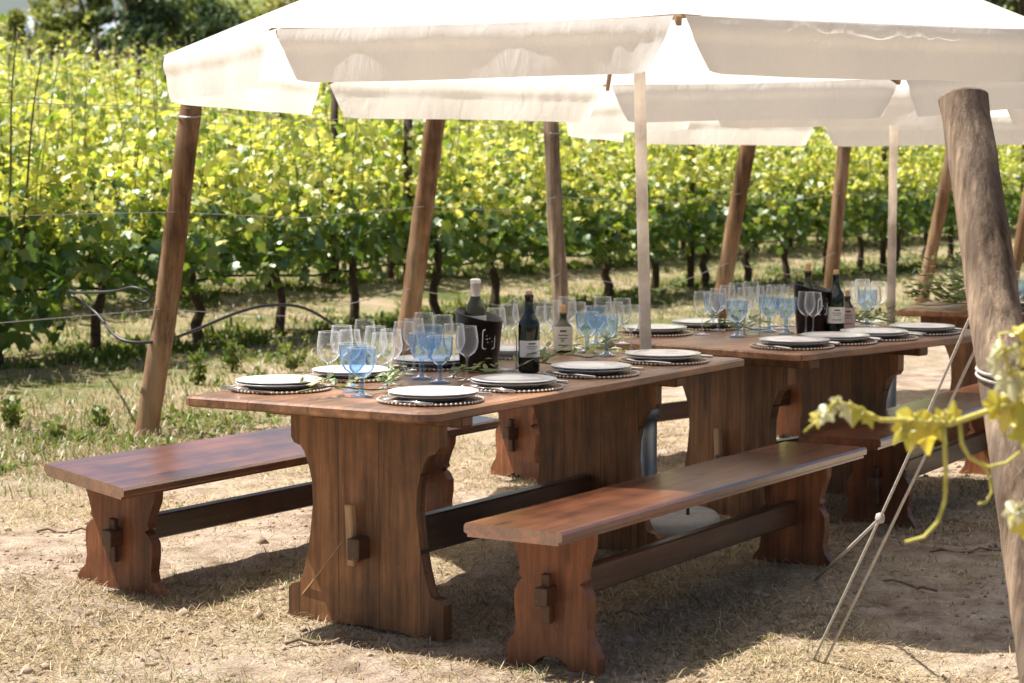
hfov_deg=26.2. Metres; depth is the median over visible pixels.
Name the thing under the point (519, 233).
grapevine
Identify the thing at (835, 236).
vine post
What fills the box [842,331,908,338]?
dinner plate
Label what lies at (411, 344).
wine glass
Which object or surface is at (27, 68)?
grapevine
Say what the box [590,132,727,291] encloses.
grapevine
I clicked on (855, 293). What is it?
wine glass
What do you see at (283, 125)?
trellis wire
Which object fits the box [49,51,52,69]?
trellis post
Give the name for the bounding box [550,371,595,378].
fork
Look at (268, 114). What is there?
grapevine
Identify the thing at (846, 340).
dinner plate
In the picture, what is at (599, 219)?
grapevine
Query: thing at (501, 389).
fork
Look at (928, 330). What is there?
dinner plate
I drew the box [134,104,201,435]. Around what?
vine post
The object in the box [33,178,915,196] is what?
trellis wire
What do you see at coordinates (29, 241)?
grapevine
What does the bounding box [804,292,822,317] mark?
wine glass
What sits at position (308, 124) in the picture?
grapevine
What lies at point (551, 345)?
wine glass
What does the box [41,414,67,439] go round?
weed plant
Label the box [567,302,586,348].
wine glass
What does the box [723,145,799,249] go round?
grapevine
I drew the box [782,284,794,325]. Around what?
wine glass
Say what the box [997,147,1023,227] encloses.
grapevine
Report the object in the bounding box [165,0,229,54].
broadleaf tree
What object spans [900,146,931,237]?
grapevine
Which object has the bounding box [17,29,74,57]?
shrub tree
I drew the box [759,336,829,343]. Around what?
dinner plate
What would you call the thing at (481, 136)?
grapevine
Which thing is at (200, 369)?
weed plant
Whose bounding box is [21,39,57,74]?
grapevine
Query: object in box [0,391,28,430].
weed plant
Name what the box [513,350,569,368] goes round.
greenery sprig
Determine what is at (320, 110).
grapevine
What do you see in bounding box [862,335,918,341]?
charger plate
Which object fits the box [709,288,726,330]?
wine glass
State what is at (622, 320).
wine glass
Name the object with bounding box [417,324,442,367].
blue goblet
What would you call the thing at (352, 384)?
wine glass
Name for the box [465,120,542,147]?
grapevine
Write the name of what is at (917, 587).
twig
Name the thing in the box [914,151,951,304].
vine post
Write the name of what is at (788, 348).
fork
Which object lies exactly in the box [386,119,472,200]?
grapevine
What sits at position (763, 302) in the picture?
wine glass
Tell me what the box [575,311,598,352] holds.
blue goblet
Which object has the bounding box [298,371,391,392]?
greenery sprig
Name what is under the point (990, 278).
vine post
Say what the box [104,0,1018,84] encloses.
hill
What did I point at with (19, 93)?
grapevine
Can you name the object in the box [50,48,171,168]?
grapevine
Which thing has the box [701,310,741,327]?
greenery sprig
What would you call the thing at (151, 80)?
grapevine
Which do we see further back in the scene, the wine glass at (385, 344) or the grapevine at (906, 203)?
the grapevine at (906, 203)
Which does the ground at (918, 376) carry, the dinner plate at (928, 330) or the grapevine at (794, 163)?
the grapevine at (794, 163)
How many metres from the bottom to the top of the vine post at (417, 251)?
1.966 m
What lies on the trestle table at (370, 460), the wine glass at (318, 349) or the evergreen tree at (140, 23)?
the wine glass at (318, 349)
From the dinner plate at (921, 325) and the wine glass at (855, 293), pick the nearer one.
the dinner plate at (921, 325)
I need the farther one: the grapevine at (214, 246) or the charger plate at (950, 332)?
the grapevine at (214, 246)
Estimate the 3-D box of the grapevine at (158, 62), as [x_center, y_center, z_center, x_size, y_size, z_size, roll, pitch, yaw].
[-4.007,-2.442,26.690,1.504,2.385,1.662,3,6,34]
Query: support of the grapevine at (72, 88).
on the ground at (918, 376)
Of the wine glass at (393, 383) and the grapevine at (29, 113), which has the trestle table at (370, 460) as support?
the wine glass at (393, 383)
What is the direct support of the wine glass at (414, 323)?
on the trestle table at (370, 460)
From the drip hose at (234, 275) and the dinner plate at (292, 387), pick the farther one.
the drip hose at (234, 275)
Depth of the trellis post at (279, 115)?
24.75 m
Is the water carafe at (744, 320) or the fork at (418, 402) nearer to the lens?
the fork at (418, 402)
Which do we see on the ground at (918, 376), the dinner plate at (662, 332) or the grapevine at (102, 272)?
the grapevine at (102, 272)
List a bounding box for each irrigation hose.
[66,286,151,303]
[70,294,369,364]
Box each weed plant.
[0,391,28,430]
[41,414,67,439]
[87,405,110,428]
[187,342,215,384]
[219,329,244,371]
[246,365,266,375]
[270,334,308,371]
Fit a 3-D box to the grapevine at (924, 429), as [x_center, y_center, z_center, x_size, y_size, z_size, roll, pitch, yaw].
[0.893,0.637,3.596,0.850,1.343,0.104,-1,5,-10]
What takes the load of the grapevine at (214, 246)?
on the ground at (918, 376)
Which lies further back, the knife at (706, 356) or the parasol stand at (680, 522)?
the parasol stand at (680, 522)
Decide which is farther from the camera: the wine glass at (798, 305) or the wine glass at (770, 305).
the wine glass at (770, 305)
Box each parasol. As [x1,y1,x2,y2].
[163,0,1023,349]
[566,80,1023,323]
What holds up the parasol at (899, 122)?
in the parasol stand at (891, 401)
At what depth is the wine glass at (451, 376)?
7.49 m
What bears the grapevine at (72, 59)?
on the ground at (918, 376)
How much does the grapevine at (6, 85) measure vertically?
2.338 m
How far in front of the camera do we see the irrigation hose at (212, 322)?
11.76 m
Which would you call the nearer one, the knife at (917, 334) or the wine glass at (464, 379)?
the wine glass at (464, 379)
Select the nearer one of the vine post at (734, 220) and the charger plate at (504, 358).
the charger plate at (504, 358)
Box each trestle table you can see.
[186,348,743,642]
[604,322,971,516]
[895,289,1023,446]
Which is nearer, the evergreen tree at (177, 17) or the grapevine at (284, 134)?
the grapevine at (284, 134)
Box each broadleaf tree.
[0,0,72,53]
[22,0,86,38]
[58,0,113,48]
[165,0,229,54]
[220,0,276,30]
[255,0,298,14]
[997,0,1019,13]
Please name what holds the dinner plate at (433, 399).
on the charger plate at (471, 400)
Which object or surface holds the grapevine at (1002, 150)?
on the ground at (918, 376)
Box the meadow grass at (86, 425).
[0,219,1023,498]
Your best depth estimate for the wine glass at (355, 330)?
7.70 m
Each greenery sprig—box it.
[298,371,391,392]
[376,364,410,385]
[444,357,509,377]
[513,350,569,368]
[540,336,602,357]
[580,331,625,353]
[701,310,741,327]
[730,314,770,330]
[855,310,876,323]
[858,306,907,321]
[903,233,966,305]
[939,251,964,303]
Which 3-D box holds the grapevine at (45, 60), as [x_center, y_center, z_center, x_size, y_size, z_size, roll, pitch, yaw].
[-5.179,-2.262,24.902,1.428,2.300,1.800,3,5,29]
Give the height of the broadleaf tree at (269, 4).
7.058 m
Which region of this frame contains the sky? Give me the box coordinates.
[0,0,122,20]
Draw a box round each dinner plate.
[235,375,321,385]
[235,380,321,389]
[312,365,394,374]
[312,370,386,378]
[388,386,478,397]
[388,392,478,401]
[393,354,458,363]
[393,360,459,367]
[471,374,556,383]
[471,379,556,388]
[499,349,546,356]
[500,344,546,352]
[550,366,631,374]
[551,361,631,370]
[621,324,686,330]
[621,327,686,333]
[625,349,700,357]
[625,354,700,361]
[672,318,734,324]
[672,322,733,327]
[758,340,829,346]
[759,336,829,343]
[801,331,869,338]
[801,335,869,342]
[840,328,907,334]
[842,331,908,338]
[889,323,954,328]
[889,326,954,332]
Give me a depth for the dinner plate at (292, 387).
7.03 m
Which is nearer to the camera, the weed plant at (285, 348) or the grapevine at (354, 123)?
the weed plant at (285, 348)
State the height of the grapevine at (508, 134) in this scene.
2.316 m
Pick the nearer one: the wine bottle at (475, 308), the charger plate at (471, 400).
the charger plate at (471, 400)
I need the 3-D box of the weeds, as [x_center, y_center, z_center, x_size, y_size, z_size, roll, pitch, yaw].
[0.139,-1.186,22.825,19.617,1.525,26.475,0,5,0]
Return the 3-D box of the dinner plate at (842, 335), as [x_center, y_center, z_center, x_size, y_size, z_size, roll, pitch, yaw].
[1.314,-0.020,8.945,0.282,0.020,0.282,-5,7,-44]
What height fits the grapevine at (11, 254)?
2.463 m
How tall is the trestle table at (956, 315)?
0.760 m
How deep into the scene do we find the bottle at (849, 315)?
9.57 m
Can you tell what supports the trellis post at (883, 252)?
on the ground at (918, 376)
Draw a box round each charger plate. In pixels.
[230,383,331,393]
[306,373,400,382]
[376,395,484,406]
[390,362,459,370]
[461,382,563,392]
[499,352,547,359]
[543,369,639,378]
[616,330,692,336]
[619,357,709,365]
[676,324,742,330]
[750,342,834,349]
[824,339,877,345]
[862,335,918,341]
[923,330,960,335]
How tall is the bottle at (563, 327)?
0.183 m
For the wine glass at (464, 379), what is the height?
0.183 m
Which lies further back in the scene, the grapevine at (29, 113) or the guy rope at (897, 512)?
the grapevine at (29, 113)
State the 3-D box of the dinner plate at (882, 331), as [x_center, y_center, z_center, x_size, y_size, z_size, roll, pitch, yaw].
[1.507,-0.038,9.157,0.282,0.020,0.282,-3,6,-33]
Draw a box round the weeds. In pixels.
[0,228,1023,474]
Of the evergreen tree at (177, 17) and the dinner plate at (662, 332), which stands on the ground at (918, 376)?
the evergreen tree at (177, 17)
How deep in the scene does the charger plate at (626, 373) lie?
7.52 m
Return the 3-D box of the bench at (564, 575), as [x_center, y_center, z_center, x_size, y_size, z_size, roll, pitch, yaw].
[0.581,0.680,7.239,0.330,0.454,2.210,3,6,32]
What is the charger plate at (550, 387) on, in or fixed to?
on the trestle table at (370, 460)
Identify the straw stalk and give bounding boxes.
[286,542,342,613]
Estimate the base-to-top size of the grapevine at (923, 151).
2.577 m
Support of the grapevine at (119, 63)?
on the ground at (918, 376)
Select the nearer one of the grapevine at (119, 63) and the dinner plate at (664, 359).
the dinner plate at (664, 359)
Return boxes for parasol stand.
[641,408,719,538]
[886,375,919,408]
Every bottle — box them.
[464,278,486,320]
[518,291,539,372]
[553,304,572,352]
[803,263,814,288]
[827,270,844,331]
[844,290,854,328]
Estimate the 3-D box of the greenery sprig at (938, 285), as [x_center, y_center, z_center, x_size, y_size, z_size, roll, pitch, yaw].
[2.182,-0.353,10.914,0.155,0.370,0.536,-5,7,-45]
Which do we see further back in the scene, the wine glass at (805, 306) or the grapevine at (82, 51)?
the grapevine at (82, 51)
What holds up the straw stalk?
on the ground at (918, 376)
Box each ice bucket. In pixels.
[454,307,503,372]
[792,281,830,333]
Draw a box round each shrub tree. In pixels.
[0,22,28,45]
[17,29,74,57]
[67,38,114,60]
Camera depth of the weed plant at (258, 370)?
13.70 m
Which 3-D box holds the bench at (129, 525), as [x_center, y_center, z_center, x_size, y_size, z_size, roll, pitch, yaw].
[-0.830,0.596,8.256,0.414,0.496,2.250,3,6,33]
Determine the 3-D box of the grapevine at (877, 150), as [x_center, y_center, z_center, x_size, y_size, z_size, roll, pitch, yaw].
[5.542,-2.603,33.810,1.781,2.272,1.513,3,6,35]
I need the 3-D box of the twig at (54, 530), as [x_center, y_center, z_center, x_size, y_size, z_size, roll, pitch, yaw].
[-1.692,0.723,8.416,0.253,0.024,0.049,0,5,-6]
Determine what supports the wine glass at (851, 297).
on the trestle table at (733, 411)
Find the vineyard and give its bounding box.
[0,45,605,86]
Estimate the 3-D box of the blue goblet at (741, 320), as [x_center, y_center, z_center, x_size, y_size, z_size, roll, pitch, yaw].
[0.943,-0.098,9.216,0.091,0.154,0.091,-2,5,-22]
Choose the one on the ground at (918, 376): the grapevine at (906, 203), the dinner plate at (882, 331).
the grapevine at (906, 203)
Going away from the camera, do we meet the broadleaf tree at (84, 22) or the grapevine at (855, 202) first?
the grapevine at (855, 202)
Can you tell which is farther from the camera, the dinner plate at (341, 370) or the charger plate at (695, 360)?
the charger plate at (695, 360)
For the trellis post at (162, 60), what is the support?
on the ground at (918, 376)
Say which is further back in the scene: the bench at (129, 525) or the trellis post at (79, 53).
the trellis post at (79, 53)
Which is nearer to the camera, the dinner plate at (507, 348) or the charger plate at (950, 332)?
the dinner plate at (507, 348)
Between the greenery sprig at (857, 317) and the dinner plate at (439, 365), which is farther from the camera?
the greenery sprig at (857, 317)
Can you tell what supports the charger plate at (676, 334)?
on the trestle table at (733, 411)
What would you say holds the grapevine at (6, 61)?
on the ground at (918, 376)
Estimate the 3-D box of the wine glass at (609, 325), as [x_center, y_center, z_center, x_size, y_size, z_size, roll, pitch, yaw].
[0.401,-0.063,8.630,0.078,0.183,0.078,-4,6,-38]
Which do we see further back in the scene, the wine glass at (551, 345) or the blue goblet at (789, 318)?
the blue goblet at (789, 318)
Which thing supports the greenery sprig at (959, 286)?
on the trestle table at (956, 315)
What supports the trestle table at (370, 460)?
on the ground at (918, 376)
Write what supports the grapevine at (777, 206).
on the ground at (918, 376)
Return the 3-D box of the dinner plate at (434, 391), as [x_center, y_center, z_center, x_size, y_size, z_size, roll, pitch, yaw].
[-0.242,0.160,6.765,0.282,0.020,0.282,-4,6,-41]
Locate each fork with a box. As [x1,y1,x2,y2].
[380,397,432,405]
[467,384,514,392]
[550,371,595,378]
[624,358,671,364]
[754,343,790,349]
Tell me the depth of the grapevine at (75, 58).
43.68 m
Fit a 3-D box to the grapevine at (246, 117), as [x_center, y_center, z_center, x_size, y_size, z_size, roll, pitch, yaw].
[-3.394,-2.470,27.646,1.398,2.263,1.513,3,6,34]
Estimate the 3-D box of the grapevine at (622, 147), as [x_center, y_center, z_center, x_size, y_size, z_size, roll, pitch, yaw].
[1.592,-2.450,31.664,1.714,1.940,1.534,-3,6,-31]
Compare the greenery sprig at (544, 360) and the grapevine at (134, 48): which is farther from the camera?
the grapevine at (134, 48)
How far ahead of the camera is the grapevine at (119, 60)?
32.22 m
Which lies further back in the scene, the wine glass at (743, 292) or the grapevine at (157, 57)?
the grapevine at (157, 57)
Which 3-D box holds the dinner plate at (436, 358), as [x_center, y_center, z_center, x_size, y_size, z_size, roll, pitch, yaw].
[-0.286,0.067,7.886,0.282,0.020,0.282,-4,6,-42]
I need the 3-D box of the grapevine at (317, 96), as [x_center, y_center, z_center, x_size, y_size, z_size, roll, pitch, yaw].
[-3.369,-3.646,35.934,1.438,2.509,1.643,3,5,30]
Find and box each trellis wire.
[0,102,822,132]
[0,237,1020,322]
[4,188,1020,217]
[9,93,330,105]
[9,119,634,132]
[15,105,821,129]
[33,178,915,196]
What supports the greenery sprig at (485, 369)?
on the trestle table at (370, 460)
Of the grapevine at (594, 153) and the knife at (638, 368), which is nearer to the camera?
the knife at (638, 368)
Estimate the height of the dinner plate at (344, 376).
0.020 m
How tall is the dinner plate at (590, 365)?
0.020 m
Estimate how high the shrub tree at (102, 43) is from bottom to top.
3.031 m
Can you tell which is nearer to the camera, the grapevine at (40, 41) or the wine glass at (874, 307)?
the wine glass at (874, 307)
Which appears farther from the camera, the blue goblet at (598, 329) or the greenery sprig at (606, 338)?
the blue goblet at (598, 329)
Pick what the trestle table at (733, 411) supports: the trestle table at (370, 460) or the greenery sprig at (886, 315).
the greenery sprig at (886, 315)
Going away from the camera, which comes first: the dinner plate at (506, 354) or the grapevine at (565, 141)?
the dinner plate at (506, 354)
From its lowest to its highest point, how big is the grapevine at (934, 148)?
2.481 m
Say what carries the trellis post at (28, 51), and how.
on the ground at (918, 376)
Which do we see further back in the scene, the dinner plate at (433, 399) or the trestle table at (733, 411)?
the trestle table at (733, 411)
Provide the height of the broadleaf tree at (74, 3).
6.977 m
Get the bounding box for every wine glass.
[317,331,339,387]
[330,325,352,378]
[338,329,361,385]
[354,319,375,349]
[364,325,386,379]
[371,332,394,390]
[379,328,402,384]
[393,321,414,374]
[403,318,424,370]
[414,312,434,340]
[432,314,453,344]
[442,323,464,377]
[455,325,478,380]
[487,308,505,331]
[499,304,518,331]
[512,300,517,324]
[535,306,554,333]
[540,302,546,326]
[543,300,561,346]
[558,296,576,341]
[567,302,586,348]
[594,296,612,341]
[604,302,623,348]
[612,298,631,343]
[621,305,640,352]
[693,291,710,334]
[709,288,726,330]
[718,285,735,325]
[728,283,744,323]
[736,287,753,329]
[743,281,759,321]
[747,287,764,328]
[755,285,772,326]
[766,284,782,325]
[772,287,789,328]
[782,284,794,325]
[797,291,815,334]
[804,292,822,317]
[843,284,859,325]
[850,281,866,321]
[854,279,870,318]
[864,285,880,326]
[870,281,886,321]
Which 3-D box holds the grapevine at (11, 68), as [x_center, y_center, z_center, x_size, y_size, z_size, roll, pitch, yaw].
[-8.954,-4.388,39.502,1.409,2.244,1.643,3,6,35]
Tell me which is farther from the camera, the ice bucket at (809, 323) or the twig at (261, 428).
the twig at (261, 428)
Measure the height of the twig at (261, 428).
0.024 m
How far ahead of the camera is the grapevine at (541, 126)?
29.55 m
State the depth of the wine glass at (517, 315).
8.50 m
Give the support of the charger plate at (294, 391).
on the trestle table at (370, 460)
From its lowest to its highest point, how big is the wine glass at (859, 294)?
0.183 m
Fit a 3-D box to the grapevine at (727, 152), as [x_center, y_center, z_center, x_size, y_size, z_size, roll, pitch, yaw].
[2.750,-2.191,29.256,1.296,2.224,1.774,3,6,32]
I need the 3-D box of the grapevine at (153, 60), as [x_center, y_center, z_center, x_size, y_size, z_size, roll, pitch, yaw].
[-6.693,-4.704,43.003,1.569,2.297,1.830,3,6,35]
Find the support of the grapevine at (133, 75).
on the ground at (918, 376)
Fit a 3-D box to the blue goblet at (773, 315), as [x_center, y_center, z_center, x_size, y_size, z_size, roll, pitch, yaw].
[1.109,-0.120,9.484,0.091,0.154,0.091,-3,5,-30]
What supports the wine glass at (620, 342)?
on the trestle table at (370, 460)
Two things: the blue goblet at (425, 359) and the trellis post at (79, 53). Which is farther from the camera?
the trellis post at (79, 53)
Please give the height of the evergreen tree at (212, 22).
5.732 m
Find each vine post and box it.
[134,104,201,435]
[391,119,445,362]
[543,121,569,328]
[712,145,755,318]
[824,146,850,289]
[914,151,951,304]
[938,87,1023,682]
[1013,191,1023,282]
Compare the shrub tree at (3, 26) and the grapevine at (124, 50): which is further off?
the shrub tree at (3, 26)
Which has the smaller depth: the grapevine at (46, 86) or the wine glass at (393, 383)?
the wine glass at (393, 383)
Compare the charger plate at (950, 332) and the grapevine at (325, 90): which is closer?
the charger plate at (950, 332)
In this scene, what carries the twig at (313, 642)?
on the ground at (918, 376)
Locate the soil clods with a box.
[0,422,1018,682]
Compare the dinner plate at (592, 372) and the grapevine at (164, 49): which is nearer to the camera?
the dinner plate at (592, 372)
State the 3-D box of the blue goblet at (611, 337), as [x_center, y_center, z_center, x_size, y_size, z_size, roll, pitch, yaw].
[0.358,-0.024,8.322,0.091,0.154,0.091,1,5,17]
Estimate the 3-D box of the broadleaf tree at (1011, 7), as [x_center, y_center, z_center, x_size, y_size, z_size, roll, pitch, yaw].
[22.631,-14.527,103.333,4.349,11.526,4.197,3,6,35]
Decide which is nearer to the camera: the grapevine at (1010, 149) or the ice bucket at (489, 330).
the ice bucket at (489, 330)
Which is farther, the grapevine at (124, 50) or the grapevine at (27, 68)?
the grapevine at (124, 50)
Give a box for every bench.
[44,416,500,597]
[464,441,866,674]
[491,373,801,482]
[798,383,990,528]
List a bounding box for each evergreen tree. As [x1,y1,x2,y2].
[93,0,169,61]
[116,0,192,61]
[180,0,242,43]
[985,0,1023,15]
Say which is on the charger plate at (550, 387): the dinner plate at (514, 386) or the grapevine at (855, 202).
the dinner plate at (514, 386)
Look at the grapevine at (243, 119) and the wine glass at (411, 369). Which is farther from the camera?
the grapevine at (243, 119)
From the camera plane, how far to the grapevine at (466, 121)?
32.32 m
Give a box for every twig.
[36,527,85,532]
[168,426,260,430]
[240,426,278,429]
[285,635,374,645]
[878,578,937,591]
[929,546,1001,552]
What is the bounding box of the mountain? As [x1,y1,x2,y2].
[1,15,118,39]
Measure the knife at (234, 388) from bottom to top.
0.012 m
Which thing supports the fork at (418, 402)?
on the charger plate at (471, 400)
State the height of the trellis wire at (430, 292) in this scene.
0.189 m
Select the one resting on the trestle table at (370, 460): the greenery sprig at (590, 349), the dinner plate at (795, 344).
the greenery sprig at (590, 349)
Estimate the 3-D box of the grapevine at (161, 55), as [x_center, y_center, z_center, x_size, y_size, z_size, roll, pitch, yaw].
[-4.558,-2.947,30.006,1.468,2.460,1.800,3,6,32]
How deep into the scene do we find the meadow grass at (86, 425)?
16.48 m
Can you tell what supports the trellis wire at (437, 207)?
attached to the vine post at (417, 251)
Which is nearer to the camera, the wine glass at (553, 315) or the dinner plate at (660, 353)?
the dinner plate at (660, 353)
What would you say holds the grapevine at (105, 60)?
on the ground at (918, 376)
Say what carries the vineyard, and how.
on the ground at (918, 376)
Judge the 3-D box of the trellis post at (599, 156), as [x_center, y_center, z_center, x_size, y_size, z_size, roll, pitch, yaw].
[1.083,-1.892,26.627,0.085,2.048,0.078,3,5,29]
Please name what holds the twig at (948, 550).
on the ground at (918, 376)
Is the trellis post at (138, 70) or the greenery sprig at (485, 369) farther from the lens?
the trellis post at (138, 70)
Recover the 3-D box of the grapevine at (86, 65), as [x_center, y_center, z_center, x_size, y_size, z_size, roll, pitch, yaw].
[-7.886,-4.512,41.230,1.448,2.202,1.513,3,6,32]
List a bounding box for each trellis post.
[27,35,30,59]
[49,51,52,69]
[77,48,81,66]
[95,35,98,68]
[114,46,118,92]
[137,59,140,86]
[161,57,165,99]
[275,112,281,177]
[330,87,339,282]
[403,119,412,282]
[598,139,604,244]
[687,145,694,288]
[789,150,793,246]
[880,146,886,267]
[1021,145,1023,192]
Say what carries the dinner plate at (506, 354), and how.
on the charger plate at (504, 358)
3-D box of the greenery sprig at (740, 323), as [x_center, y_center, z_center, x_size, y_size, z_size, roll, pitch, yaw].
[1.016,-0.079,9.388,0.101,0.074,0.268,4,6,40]
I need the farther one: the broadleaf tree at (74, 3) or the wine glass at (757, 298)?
the broadleaf tree at (74, 3)
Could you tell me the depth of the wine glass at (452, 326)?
7.93 m
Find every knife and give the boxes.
[221,386,274,391]
[380,364,433,368]
[477,392,491,395]
[554,380,568,383]
[629,367,643,370]
[700,354,712,357]
[906,333,922,335]
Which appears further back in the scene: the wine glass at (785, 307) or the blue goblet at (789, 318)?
the wine glass at (785, 307)
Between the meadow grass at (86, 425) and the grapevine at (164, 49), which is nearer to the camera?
the meadow grass at (86, 425)
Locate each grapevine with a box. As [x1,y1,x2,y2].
[0,13,119,365]
[0,24,77,98]
[0,36,28,95]
[0,37,32,204]
[0,39,56,78]
[0,39,74,105]
[0,42,108,181]
[0,46,54,186]
[0,55,72,135]
[0,67,55,157]
[0,70,118,213]
[0,82,115,305]
[0,195,15,270]
[1,38,43,75]
[1,50,12,71]
[1,51,41,74]
[3,56,111,145]
[3,64,199,351]
[6,35,29,70]
[7,37,41,75]
[16,26,131,122]
[17,41,71,67]
[18,58,208,299]
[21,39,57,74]
[26,27,86,97]
[33,46,99,85]
[33,54,204,207]
[46,41,89,78]
[49,29,127,99]
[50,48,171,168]
[51,44,132,103]
[68,29,127,74]
[73,41,113,84]
[79,61,298,342]
[88,46,170,144]
[96,44,161,109]
[97,50,160,127]
[98,55,161,109]
[99,39,136,75]
[99,52,293,294]
[108,36,159,89]
[122,42,156,77]
[122,43,262,188]
[125,39,158,69]
[128,39,179,102]
[133,44,160,79]
[137,37,212,138]
[139,58,229,155]
[146,45,160,89]
[152,37,174,73]
[188,108,384,331]
[198,107,294,165]
[198,109,337,287]
[199,111,308,196]
[202,110,267,150]
[240,99,342,177]
[243,112,306,175]
[257,101,358,188]
[268,82,454,324]
[282,88,383,165]
[283,114,414,282]
[284,82,326,123]
[285,87,340,129]
[319,82,330,103]
[322,105,398,198]
[339,119,467,278]
[346,119,509,316]
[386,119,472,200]
[397,119,520,272]
[415,120,595,309]
[443,121,544,270]
[444,119,514,196]
[447,120,509,169]
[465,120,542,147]
[468,120,541,194]
[477,121,628,290]
[491,121,615,264]
[495,120,587,172]
[540,84,705,297]
[560,122,630,182]
[563,134,660,259]
[588,132,677,255]
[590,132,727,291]
[607,132,634,168]
[648,145,787,287]
[652,144,716,253]
[685,145,828,281]
[696,145,775,251]
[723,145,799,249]
[748,135,859,278]
[751,130,830,246]
[764,128,887,272]
[794,129,828,171]
[795,127,867,242]
[804,324,1023,542]
[813,127,927,270]
[815,131,898,241]
[846,146,952,264]
[856,146,928,239]
[887,145,956,261]
[900,145,944,186]
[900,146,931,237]
[903,145,1009,261]
[935,149,1021,230]
[996,145,1023,230]
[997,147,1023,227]
[998,145,1020,190]
[999,145,1020,184]
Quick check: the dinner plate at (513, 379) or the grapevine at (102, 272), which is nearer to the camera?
the dinner plate at (513, 379)
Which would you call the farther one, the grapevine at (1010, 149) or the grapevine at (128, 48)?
the grapevine at (128, 48)
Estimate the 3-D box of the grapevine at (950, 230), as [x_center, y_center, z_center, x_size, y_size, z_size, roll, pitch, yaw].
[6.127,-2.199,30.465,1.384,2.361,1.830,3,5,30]
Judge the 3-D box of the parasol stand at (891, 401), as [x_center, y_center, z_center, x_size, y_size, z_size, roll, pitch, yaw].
[2.107,0.235,12.261,0.570,0.415,0.570,0,5,0]
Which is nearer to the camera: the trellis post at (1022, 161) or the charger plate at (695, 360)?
the charger plate at (695, 360)
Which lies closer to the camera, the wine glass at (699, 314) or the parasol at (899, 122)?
the wine glass at (699, 314)
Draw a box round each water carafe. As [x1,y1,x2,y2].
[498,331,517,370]
[743,302,760,334]
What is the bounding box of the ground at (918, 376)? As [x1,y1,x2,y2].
[0,202,1023,682]
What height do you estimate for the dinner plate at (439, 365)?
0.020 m
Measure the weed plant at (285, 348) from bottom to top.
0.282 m
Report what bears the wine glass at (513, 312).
on the trestle table at (370, 460)
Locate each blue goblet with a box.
[339,342,366,391]
[347,346,375,397]
[408,332,434,378]
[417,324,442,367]
[426,335,452,382]
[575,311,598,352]
[585,305,606,344]
[595,314,617,355]
[703,293,722,322]
[727,299,747,336]
[759,295,779,331]
[776,297,796,333]
[857,289,876,323]
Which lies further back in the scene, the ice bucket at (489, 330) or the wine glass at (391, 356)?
the ice bucket at (489, 330)
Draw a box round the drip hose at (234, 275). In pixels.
[0,223,1017,293]
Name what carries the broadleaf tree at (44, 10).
on the ground at (918, 376)
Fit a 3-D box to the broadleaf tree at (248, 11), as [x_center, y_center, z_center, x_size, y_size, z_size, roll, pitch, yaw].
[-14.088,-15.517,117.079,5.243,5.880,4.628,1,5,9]
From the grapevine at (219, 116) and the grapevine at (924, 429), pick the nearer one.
the grapevine at (924, 429)
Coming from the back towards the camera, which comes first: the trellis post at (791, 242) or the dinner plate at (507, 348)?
the trellis post at (791, 242)
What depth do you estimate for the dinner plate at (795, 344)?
8.63 m
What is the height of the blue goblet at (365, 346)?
0.154 m
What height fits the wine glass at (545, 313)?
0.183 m
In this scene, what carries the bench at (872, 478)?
on the ground at (918, 376)
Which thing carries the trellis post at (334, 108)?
on the ground at (918, 376)
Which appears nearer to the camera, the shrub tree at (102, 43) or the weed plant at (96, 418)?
the weed plant at (96, 418)
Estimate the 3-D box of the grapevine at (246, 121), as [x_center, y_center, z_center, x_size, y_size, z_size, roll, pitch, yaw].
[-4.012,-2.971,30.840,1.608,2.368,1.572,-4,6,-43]
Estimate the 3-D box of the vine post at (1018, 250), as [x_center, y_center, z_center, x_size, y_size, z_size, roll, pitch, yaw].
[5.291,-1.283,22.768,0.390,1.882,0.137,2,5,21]
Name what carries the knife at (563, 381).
on the trestle table at (370, 460)
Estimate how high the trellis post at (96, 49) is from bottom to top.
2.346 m
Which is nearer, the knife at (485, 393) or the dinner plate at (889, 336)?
the knife at (485, 393)
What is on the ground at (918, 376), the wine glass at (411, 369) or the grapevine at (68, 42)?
the grapevine at (68, 42)
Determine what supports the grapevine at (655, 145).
on the ground at (918, 376)
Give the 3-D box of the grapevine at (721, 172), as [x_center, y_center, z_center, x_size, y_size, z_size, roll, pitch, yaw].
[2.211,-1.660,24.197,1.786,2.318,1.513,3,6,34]
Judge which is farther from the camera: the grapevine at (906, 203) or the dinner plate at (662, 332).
the grapevine at (906, 203)
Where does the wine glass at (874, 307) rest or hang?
on the trestle table at (733, 411)
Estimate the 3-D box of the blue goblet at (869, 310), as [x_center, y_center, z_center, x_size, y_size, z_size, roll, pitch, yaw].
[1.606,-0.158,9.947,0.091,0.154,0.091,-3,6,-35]
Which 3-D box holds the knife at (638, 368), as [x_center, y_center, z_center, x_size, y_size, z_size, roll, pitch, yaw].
[0.366,0.091,7.738,0.218,0.012,0.016,3,6,31]
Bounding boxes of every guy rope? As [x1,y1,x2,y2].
[812,318,968,659]
[823,350,974,662]

